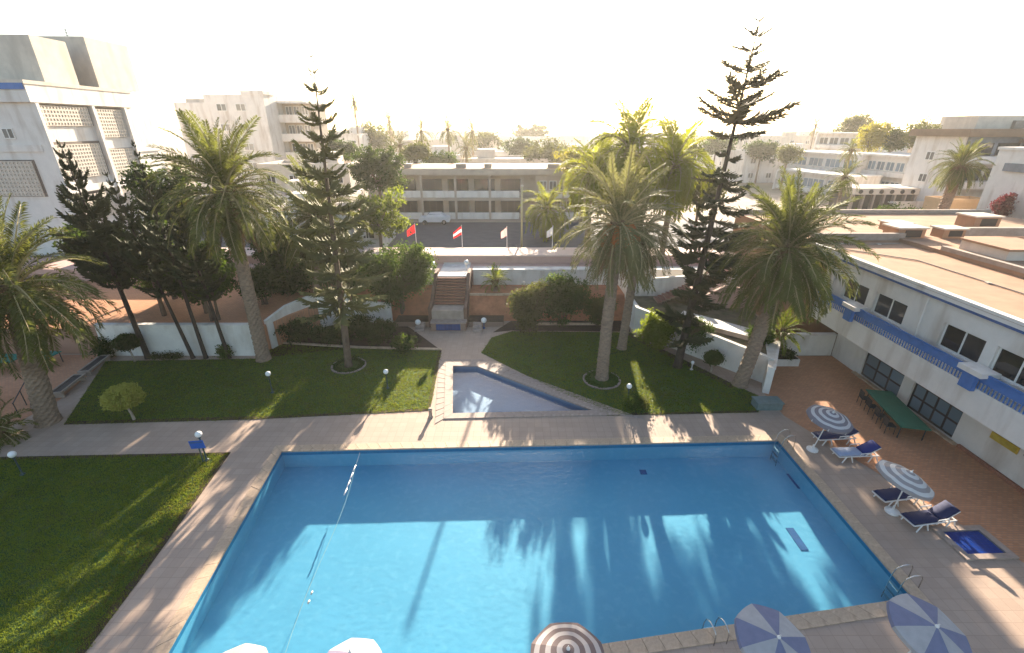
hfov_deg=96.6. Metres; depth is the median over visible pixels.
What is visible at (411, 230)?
flag
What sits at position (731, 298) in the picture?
garden wall
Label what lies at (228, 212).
date palm
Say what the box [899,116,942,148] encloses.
dense tree
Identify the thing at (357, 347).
garden kerb
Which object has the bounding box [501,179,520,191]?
window
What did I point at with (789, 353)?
shrub
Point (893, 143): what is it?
dense tree
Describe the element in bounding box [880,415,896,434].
garden chair
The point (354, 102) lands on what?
palm
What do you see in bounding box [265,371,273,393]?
globe lamp
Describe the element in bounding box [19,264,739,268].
pavement
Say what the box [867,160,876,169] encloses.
window
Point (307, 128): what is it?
window
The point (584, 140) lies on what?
house
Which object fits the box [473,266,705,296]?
retaining wall
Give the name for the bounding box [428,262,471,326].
garden stair
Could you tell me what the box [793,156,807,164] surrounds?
window
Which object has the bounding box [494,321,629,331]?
planting bed
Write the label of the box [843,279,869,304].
window
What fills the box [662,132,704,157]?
dense tree
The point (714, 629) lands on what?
pool ladder
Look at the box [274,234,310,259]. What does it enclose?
dense tree
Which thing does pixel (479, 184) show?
window
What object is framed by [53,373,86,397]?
framed bench
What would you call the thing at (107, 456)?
soil edging
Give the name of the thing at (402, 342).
shrub
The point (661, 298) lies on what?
side stair
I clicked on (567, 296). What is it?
shrub
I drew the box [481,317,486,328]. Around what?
globe lamp
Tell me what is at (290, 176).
window
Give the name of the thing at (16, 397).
railing
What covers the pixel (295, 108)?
window
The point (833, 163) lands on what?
window
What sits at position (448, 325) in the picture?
wall fountain
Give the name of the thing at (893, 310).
window
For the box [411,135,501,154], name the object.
house
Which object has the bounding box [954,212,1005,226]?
roof vent
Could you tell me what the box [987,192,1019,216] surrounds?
shrub
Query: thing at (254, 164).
window
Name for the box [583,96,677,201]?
queen palm
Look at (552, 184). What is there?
window
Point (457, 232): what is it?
flag
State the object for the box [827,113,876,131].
dense tree
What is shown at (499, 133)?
house
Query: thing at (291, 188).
house
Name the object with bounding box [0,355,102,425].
side terrace
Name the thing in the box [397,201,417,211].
window
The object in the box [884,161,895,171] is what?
window
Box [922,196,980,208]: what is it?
house
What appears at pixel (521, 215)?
lamp pole
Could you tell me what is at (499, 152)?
house
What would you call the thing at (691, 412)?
soil edging
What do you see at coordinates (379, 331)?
shrub
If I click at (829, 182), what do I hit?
window
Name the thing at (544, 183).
window
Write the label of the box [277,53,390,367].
norfolk pine
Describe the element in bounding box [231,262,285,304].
dense tree
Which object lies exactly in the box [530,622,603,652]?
parasol
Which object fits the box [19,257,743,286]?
pavement base
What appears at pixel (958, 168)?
date palm
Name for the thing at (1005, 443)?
wall sign
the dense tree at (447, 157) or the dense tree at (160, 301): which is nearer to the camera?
the dense tree at (160, 301)
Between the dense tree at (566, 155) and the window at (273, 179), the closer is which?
the dense tree at (566, 155)
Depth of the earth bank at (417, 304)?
37.87 m
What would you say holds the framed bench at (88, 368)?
on the side terrace at (70, 365)
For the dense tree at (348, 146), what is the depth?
82.80 m
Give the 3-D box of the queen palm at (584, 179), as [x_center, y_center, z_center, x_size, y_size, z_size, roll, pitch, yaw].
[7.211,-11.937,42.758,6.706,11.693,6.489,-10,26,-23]
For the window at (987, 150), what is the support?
in the eaves block at (995, 132)
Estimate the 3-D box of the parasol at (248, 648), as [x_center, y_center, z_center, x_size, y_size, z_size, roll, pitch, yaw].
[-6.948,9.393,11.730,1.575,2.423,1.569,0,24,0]
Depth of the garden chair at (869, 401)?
25.07 m
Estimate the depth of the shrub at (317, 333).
32.82 m
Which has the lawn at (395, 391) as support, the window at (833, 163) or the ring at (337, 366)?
the ring at (337, 366)
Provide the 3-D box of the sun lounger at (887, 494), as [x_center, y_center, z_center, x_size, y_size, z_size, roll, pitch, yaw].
[16.356,7.090,19.277,2.013,0.653,0.776,-3,24,-7]
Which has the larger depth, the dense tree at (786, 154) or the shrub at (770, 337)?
the dense tree at (786, 154)
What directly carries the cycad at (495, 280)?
on the earth bank at (487, 305)
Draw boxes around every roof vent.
[878,220,914,229]
[882,223,930,237]
[930,225,969,237]
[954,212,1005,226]
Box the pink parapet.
[221,247,734,262]
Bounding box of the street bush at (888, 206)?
[874,199,908,208]
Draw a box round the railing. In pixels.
[12,383,26,417]
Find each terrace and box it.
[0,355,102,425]
[1,281,352,353]
[765,356,1023,562]
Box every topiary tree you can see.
[98,382,145,419]
[109,333,142,361]
[701,349,725,371]
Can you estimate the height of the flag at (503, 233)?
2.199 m
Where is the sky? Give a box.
[0,0,1023,131]
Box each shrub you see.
[86,336,115,358]
[144,351,164,359]
[153,350,174,360]
[169,349,184,359]
[214,342,234,360]
[273,315,312,345]
[304,321,341,345]
[337,311,374,341]
[362,316,397,345]
[389,332,421,353]
[505,278,551,334]
[541,270,594,331]
[579,293,618,327]
[619,393,651,412]
[632,307,680,351]
[635,393,653,410]
[678,316,715,352]
[744,322,777,343]
[778,346,798,360]
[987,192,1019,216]
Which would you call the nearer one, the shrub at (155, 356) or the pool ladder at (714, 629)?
the pool ladder at (714, 629)
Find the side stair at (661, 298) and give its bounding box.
[653,283,692,303]
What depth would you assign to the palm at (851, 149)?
78.35 m
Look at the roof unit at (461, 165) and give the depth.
62.45 m
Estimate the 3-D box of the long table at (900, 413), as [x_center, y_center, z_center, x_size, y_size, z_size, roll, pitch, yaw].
[20.529,4.721,24.518,1.300,0.787,3.700,5,24,11]
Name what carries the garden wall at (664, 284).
on the deck
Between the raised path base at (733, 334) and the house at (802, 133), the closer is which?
the raised path base at (733, 334)
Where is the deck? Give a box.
[0,311,1023,652]
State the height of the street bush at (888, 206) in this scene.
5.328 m
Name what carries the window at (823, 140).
in the hotel wing at (833, 141)
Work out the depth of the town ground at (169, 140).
88.03 m
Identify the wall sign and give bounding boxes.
[989,431,1019,454]
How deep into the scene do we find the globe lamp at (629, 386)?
25.56 m
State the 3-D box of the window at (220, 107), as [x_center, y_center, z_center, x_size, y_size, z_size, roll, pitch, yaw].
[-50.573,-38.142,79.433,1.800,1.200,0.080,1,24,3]
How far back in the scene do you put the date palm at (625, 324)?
30.00 m
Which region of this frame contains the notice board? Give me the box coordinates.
[188,440,205,461]
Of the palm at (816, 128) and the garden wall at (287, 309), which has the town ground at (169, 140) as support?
the palm at (816, 128)
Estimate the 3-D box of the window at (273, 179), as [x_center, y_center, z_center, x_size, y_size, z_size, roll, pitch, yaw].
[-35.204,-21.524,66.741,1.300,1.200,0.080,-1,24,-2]
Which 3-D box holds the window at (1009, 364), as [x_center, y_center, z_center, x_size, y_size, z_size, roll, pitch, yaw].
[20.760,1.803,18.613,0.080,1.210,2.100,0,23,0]
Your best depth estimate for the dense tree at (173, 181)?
34.09 m
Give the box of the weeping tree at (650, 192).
[602,150,696,206]
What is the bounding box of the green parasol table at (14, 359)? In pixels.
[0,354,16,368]
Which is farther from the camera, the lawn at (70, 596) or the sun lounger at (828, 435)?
the sun lounger at (828, 435)
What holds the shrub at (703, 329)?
on the raised bed at (723, 314)
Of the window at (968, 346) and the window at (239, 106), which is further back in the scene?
the window at (239, 106)
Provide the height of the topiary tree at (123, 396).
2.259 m
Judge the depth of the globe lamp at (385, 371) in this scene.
27.26 m
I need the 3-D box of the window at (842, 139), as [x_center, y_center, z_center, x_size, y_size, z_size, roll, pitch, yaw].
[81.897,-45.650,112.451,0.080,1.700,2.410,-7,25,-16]
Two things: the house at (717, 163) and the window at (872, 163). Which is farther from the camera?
the house at (717, 163)
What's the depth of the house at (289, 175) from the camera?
66.80 m
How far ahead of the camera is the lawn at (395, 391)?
27.90 m
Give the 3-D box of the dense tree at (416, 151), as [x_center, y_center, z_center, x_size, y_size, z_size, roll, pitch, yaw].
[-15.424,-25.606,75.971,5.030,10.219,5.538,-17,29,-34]
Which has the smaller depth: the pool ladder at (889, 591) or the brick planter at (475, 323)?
the pool ladder at (889, 591)
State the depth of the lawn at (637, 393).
29.38 m
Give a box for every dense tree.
[51,222,139,304]
[105,213,174,315]
[116,158,204,232]
[132,246,187,298]
[158,238,238,313]
[159,256,236,320]
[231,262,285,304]
[241,220,297,269]
[263,249,312,295]
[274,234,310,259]
[319,137,362,159]
[332,251,369,288]
[342,144,412,197]
[344,119,403,151]
[350,181,417,246]
[356,239,439,313]
[398,140,432,162]
[419,149,459,162]
[467,129,503,148]
[502,137,539,154]
[509,121,550,135]
[520,133,573,162]
[552,143,598,222]
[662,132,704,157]
[685,167,728,243]
[697,131,737,168]
[741,139,780,183]
[775,143,806,189]
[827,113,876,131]
[853,119,897,152]
[882,122,910,151]
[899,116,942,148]
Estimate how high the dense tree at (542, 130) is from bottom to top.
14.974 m
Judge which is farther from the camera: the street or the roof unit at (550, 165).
the roof unit at (550, 165)
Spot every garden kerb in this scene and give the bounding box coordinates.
[283,342,441,349]
[536,323,600,324]
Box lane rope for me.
[285,453,359,652]
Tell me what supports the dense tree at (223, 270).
on the terrace at (144, 307)
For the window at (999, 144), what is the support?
in the eaves block at (995, 132)
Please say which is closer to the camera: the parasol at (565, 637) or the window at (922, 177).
the parasol at (565, 637)
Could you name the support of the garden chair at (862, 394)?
on the terracotta terrace at (973, 491)
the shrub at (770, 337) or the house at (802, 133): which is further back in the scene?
the house at (802, 133)
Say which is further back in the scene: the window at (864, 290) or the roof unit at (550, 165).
the roof unit at (550, 165)
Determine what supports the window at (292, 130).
in the terraced block at (279, 126)
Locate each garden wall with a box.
[94,323,254,355]
[264,294,351,348]
[351,300,392,322]
[626,275,734,295]
[630,300,776,382]
[698,285,756,307]
[762,341,779,393]
[774,332,837,354]
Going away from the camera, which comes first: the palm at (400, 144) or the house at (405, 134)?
the palm at (400, 144)
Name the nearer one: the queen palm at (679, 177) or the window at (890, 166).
the queen palm at (679, 177)
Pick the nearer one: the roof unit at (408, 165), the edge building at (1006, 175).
the edge building at (1006, 175)
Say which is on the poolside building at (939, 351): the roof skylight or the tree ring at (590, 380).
the roof skylight
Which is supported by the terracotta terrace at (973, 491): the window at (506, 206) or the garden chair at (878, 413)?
the garden chair at (878, 413)
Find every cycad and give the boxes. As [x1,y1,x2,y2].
[0,393,38,452]
[480,262,511,292]
[771,306,810,356]
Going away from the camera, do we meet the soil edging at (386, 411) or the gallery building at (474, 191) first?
the soil edging at (386, 411)
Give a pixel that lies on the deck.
(978, 605)
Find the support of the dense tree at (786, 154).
on the town ground at (169, 140)
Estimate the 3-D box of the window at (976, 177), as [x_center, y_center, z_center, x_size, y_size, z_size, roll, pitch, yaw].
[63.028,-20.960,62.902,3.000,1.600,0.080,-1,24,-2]
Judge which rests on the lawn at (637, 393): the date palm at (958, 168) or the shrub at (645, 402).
the shrub at (645, 402)
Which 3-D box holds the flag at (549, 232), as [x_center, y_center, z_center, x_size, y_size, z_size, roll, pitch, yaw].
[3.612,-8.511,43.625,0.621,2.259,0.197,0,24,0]
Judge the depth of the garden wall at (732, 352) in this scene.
29.81 m
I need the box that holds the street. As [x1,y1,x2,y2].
[29,222,733,256]
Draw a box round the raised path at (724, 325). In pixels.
[681,311,750,335]
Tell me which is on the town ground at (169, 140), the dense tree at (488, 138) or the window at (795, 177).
the dense tree at (488, 138)
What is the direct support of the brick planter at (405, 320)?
on the deck
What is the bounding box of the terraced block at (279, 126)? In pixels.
[173,90,328,195]
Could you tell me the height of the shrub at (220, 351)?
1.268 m
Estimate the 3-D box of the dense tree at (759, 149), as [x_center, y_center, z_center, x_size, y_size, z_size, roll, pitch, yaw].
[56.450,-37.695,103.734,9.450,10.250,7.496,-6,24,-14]
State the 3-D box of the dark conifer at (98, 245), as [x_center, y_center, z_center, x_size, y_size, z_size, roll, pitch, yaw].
[-25.153,-4.186,28.648,4.747,14.046,3.628,0,24,0]
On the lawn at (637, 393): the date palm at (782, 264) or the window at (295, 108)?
the date palm at (782, 264)
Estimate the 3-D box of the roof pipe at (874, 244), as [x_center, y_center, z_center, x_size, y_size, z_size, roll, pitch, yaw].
[23.984,-5.642,31.144,5.023,0.070,0.548,1,24,3]
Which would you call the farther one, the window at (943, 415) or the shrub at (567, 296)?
the shrub at (567, 296)
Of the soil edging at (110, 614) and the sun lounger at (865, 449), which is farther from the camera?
the sun lounger at (865, 449)
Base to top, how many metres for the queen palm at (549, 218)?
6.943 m
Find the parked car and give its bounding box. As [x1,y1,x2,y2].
[419,212,450,224]
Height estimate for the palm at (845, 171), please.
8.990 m
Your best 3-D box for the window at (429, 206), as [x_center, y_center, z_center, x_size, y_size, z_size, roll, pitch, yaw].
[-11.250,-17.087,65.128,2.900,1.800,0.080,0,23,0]
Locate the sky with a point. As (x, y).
(562, 65)
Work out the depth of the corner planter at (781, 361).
30.17 m
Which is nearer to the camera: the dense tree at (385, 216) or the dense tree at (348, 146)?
the dense tree at (385, 216)
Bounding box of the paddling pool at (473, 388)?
[435,359,642,423]
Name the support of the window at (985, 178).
in the eaves block at (995, 132)
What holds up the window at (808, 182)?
in the hotel wing at (809, 177)
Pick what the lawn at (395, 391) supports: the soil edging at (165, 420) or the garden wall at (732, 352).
the soil edging at (165, 420)
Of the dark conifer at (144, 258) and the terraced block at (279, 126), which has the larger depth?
the terraced block at (279, 126)
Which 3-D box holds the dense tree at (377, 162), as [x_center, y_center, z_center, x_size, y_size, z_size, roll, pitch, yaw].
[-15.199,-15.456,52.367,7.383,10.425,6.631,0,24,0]
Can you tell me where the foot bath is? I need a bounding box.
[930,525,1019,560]
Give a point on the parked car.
(442, 217)
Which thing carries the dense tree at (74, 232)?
on the terrace at (144, 307)
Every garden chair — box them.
[857,389,867,405]
[864,397,875,414]
[871,406,884,424]
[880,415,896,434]
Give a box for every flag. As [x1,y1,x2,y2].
[407,223,416,242]
[453,225,462,248]
[501,228,506,237]
[546,227,552,247]
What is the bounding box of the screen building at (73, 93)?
[0,34,169,255]
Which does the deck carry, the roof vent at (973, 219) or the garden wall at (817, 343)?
the garden wall at (817, 343)
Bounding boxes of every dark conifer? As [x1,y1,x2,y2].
[46,139,150,359]
[102,170,195,358]
[131,140,208,358]
[164,184,231,358]
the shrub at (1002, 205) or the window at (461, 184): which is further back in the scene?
the window at (461, 184)
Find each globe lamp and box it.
[7,451,25,475]
[194,431,208,460]
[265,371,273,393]
[383,369,389,388]
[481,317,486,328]
[627,383,631,401]
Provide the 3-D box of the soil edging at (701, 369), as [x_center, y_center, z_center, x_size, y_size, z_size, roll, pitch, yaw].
[11.473,2.315,30.989,0.550,0.001,8.108,-13,27,-28]
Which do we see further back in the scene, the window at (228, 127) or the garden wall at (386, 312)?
the window at (228, 127)
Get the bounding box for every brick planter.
[395,315,428,331]
[468,315,503,331]
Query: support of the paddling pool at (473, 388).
in the deck
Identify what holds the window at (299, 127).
in the terraced block at (279, 126)
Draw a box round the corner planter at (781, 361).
[777,354,799,365]
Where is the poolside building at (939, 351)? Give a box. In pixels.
[733,209,1023,494]
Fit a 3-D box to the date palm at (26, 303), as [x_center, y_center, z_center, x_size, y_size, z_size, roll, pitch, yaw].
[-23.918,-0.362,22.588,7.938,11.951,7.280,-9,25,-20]
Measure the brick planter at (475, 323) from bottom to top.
0.520 m
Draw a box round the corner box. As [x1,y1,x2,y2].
[751,396,784,410]
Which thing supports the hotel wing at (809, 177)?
on the town ground at (169, 140)
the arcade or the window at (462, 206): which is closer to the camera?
the window at (462, 206)
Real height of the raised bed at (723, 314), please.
1.720 m
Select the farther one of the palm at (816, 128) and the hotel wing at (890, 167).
the palm at (816, 128)
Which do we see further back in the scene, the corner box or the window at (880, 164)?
the window at (880, 164)
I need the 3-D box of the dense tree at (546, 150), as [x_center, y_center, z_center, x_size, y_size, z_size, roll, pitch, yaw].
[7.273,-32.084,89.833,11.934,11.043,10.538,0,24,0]
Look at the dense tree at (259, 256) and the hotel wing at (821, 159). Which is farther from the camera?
the hotel wing at (821, 159)
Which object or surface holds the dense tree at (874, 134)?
on the town ground at (169, 140)
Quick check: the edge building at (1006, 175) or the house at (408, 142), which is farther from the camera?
the house at (408, 142)
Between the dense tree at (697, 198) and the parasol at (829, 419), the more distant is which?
the dense tree at (697, 198)
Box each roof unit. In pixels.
[404,163,412,167]
[455,163,466,167]
[484,163,491,167]
[547,163,558,167]
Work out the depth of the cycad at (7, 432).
22.80 m
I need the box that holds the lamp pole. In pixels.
[521,185,522,246]
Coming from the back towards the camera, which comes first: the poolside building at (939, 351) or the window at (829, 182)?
the window at (829, 182)
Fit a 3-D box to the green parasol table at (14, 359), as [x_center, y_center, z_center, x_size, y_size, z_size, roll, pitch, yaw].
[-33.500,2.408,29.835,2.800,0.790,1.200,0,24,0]
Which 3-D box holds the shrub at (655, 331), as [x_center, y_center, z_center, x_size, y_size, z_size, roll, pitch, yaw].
[10.268,0.148,31.984,3.063,2.981,2.942,16,28,33]
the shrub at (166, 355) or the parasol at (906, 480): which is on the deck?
the parasol at (906, 480)
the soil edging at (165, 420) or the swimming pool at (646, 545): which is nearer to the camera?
the swimming pool at (646, 545)
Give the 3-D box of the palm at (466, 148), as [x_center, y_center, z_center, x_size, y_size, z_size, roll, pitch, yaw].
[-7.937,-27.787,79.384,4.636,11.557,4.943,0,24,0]
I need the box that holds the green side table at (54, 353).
[41,351,63,367]
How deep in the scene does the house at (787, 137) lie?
157.47 m
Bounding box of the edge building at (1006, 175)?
[976,147,1023,218]
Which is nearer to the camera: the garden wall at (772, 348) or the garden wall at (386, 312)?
the garden wall at (772, 348)
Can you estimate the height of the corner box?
0.480 m
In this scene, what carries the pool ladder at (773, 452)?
attached to the swimming pool at (646, 545)
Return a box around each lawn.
[0,455,228,652]
[65,348,438,424]
[482,331,758,415]
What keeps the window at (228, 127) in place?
in the terraced block at (279, 126)
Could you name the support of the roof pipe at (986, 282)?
on the poolside building at (939, 351)
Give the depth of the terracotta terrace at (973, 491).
22.44 m
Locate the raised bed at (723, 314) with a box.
[634,296,772,354]
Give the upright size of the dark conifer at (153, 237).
14.023 m
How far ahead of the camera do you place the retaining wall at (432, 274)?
40.18 m
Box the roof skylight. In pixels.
[959,237,1023,260]
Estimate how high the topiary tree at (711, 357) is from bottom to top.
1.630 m
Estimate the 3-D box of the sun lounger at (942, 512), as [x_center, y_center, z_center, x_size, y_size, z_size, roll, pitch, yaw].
[16.540,7.492,18.086,1.980,0.866,0.776,-3,24,-7]
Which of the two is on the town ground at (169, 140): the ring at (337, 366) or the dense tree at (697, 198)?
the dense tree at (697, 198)
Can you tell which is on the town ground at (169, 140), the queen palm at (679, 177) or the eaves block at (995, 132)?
the eaves block at (995, 132)
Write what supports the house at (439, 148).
on the town ground at (169, 140)
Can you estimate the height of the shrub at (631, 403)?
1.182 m
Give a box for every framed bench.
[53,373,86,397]
[77,354,110,375]
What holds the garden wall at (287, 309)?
on the deck
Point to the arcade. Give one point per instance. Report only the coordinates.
(874, 195)
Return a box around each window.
[0,128,16,138]
[216,104,226,110]
[220,124,231,130]
[235,103,246,110]
[244,143,254,150]
[248,162,257,168]
[266,175,276,183]
[285,106,292,114]
[288,125,295,133]
[289,175,297,179]
[293,106,299,114]
[296,125,303,133]
[301,106,308,115]
[304,125,310,133]
[307,144,313,150]
[363,232,374,238]
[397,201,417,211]
[398,179,415,190]
[422,179,441,190]
[424,201,443,211]
[447,179,468,190]
[449,201,468,211]
[474,179,494,190]
[475,201,494,211]
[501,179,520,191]
[501,201,519,212]
[539,181,546,189]
[549,181,556,189]
[750,158,755,163]
[780,175,799,184]
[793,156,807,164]
[802,177,824,187]
[808,157,823,166]
[819,137,828,143]
[824,158,841,167]
[826,180,839,189]
[829,137,838,144]
[839,137,849,144]
[842,159,855,168]
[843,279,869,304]
[861,353,904,395]
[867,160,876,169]
[872,293,907,325]
[875,161,885,170]
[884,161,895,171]
[894,162,905,172]
[907,383,962,437]
[917,173,927,181]
[924,151,935,160]
[938,323,986,361]
[965,168,981,180]
[972,143,994,155]
[982,168,991,179]
[990,347,1023,388]
[994,143,1020,155]
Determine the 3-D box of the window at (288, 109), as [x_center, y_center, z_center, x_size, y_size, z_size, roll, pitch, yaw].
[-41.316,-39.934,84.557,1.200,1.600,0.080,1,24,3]
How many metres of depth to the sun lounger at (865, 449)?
21.57 m
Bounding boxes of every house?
[246,179,364,230]
[257,151,367,197]
[262,191,395,246]
[335,127,373,158]
[336,131,410,144]
[361,146,463,189]
[374,140,415,151]
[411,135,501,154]
[423,131,514,139]
[456,149,550,162]
[468,136,554,148]
[495,144,594,154]
[553,136,618,149]
[622,133,696,145]
[643,137,723,168]
[686,132,815,148]
[720,143,814,182]
[758,135,815,135]
[793,131,841,134]
[907,116,947,152]
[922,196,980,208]
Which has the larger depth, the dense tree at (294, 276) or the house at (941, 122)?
the house at (941, 122)
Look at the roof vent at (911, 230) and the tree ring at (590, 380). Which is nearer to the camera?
the tree ring at (590, 380)
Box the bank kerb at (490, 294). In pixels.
[470,293,511,295]
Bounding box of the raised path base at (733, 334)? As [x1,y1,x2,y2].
[683,320,748,339]
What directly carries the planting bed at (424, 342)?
on the deck
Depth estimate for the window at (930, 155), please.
65.68 m
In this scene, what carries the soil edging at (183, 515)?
on the lawn at (70, 596)
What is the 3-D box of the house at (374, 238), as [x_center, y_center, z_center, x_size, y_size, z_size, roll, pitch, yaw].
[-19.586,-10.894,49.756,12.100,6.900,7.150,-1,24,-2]
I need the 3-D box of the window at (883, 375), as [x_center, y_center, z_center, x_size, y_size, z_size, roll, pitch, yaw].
[22.340,2.891,27.482,0.080,1.580,3.000,0,23,0]
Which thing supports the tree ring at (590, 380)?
on the lawn at (637, 393)
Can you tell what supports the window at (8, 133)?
in the screen building at (73, 93)
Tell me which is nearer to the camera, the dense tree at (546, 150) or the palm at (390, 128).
the dense tree at (546, 150)
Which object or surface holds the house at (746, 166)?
on the town ground at (169, 140)
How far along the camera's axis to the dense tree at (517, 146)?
110.37 m
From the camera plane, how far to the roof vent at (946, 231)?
31.64 m
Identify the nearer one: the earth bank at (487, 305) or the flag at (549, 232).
the earth bank at (487, 305)
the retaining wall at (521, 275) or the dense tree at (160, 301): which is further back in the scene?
the retaining wall at (521, 275)
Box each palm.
[0,192,121,428]
[134,108,302,362]
[260,151,373,292]
[348,94,361,153]
[379,107,398,141]
[383,124,408,162]
[407,116,433,146]
[434,112,461,151]
[454,132,477,162]
[458,114,485,154]
[517,181,569,242]
[550,144,690,380]
[555,136,623,246]
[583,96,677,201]
[589,177,686,350]
[640,114,715,254]
[703,165,879,388]
[807,116,823,148]
[824,156,866,207]
[836,135,866,175]
[928,137,996,208]
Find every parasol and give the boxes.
[224,643,267,652]
[328,638,381,652]
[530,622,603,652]
[734,604,810,652]
[806,404,853,452]
[875,459,934,516]
[886,593,971,652]
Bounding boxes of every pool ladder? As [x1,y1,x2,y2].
[701,617,728,645]
[770,429,795,465]
[881,564,922,600]
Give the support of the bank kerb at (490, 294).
on the earth bank at (487, 305)
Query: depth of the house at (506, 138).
176.63 m
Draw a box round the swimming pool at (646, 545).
[152,434,932,652]
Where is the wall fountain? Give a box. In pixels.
[430,319,466,330]
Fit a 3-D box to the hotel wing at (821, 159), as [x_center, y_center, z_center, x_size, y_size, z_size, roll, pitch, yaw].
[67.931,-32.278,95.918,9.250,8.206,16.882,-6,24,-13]
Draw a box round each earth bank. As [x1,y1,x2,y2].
[357,285,431,320]
[469,285,624,320]
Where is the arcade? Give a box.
[827,184,923,208]
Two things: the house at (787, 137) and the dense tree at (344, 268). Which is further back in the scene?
the house at (787, 137)
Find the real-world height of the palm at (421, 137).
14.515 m
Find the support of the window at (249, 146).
in the terraced block at (279, 126)
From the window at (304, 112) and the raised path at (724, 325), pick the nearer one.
the raised path at (724, 325)
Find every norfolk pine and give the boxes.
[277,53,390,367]
[654,5,802,368]
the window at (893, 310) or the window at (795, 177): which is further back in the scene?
the window at (795, 177)
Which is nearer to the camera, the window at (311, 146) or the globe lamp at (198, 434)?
the globe lamp at (198, 434)
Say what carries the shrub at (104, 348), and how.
on the deck
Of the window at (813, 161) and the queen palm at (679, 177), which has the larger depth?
the window at (813, 161)
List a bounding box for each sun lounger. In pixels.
[811,428,858,445]
[830,440,881,462]
[872,485,923,506]
[899,500,959,531]
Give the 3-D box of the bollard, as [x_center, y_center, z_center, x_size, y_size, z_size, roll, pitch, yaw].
[-4.447,4.703,24.858,0.280,0.550,0.266,0,24,0]
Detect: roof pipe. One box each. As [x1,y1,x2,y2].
[823,242,899,244]
[845,249,1023,294]
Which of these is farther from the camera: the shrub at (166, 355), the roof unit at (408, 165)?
the roof unit at (408, 165)
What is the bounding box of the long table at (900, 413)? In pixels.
[865,389,931,440]
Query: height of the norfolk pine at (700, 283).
20.287 m
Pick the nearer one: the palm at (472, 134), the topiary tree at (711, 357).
the topiary tree at (711, 357)
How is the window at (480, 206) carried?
in the gallery building at (474, 191)
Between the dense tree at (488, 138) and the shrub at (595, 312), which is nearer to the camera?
the shrub at (595, 312)
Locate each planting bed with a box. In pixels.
[270,322,436,355]
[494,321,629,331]
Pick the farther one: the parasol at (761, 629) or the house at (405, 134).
the house at (405, 134)
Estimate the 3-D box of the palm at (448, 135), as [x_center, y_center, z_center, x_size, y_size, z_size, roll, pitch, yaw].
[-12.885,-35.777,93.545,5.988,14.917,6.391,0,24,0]
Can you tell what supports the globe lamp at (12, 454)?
on the lawn at (70, 596)
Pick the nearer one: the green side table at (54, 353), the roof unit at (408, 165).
the green side table at (54, 353)
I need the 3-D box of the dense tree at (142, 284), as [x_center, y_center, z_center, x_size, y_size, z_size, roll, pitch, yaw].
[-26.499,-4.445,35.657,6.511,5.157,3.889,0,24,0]
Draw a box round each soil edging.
[0,452,230,459]
[65,416,255,423]
[75,582,137,652]
[129,452,229,582]
[254,408,427,418]
[427,350,441,407]
[628,410,757,414]
[636,339,733,387]
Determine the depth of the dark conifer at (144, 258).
27.98 m
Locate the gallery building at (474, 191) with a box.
[381,163,585,219]
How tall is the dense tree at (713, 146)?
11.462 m
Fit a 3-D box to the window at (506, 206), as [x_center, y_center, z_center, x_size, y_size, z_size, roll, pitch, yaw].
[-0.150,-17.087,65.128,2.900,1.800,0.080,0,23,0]
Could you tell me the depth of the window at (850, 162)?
89.03 m
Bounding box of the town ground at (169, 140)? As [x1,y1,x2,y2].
[156,132,828,221]
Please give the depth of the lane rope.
17.54 m
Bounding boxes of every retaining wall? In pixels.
[399,266,435,284]
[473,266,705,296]
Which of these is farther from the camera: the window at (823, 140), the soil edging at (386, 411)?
the window at (823, 140)
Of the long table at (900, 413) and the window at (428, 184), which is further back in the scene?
the window at (428, 184)
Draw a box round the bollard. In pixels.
[428,408,432,417]
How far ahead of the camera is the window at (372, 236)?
47.79 m
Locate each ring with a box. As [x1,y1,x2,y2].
[331,355,365,373]
[583,370,620,389]
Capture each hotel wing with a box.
[772,168,882,195]
[786,150,870,172]
[813,132,907,152]
[857,152,910,183]
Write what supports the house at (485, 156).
on the town ground at (169, 140)
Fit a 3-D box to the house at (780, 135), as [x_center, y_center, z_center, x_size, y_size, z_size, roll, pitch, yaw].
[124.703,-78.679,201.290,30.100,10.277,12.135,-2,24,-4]
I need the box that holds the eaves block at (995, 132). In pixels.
[901,116,1023,208]
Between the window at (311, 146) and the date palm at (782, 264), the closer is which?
the date palm at (782, 264)
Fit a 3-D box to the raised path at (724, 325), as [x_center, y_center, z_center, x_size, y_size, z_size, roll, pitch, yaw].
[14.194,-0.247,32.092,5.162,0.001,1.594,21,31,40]
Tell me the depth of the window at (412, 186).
63.99 m

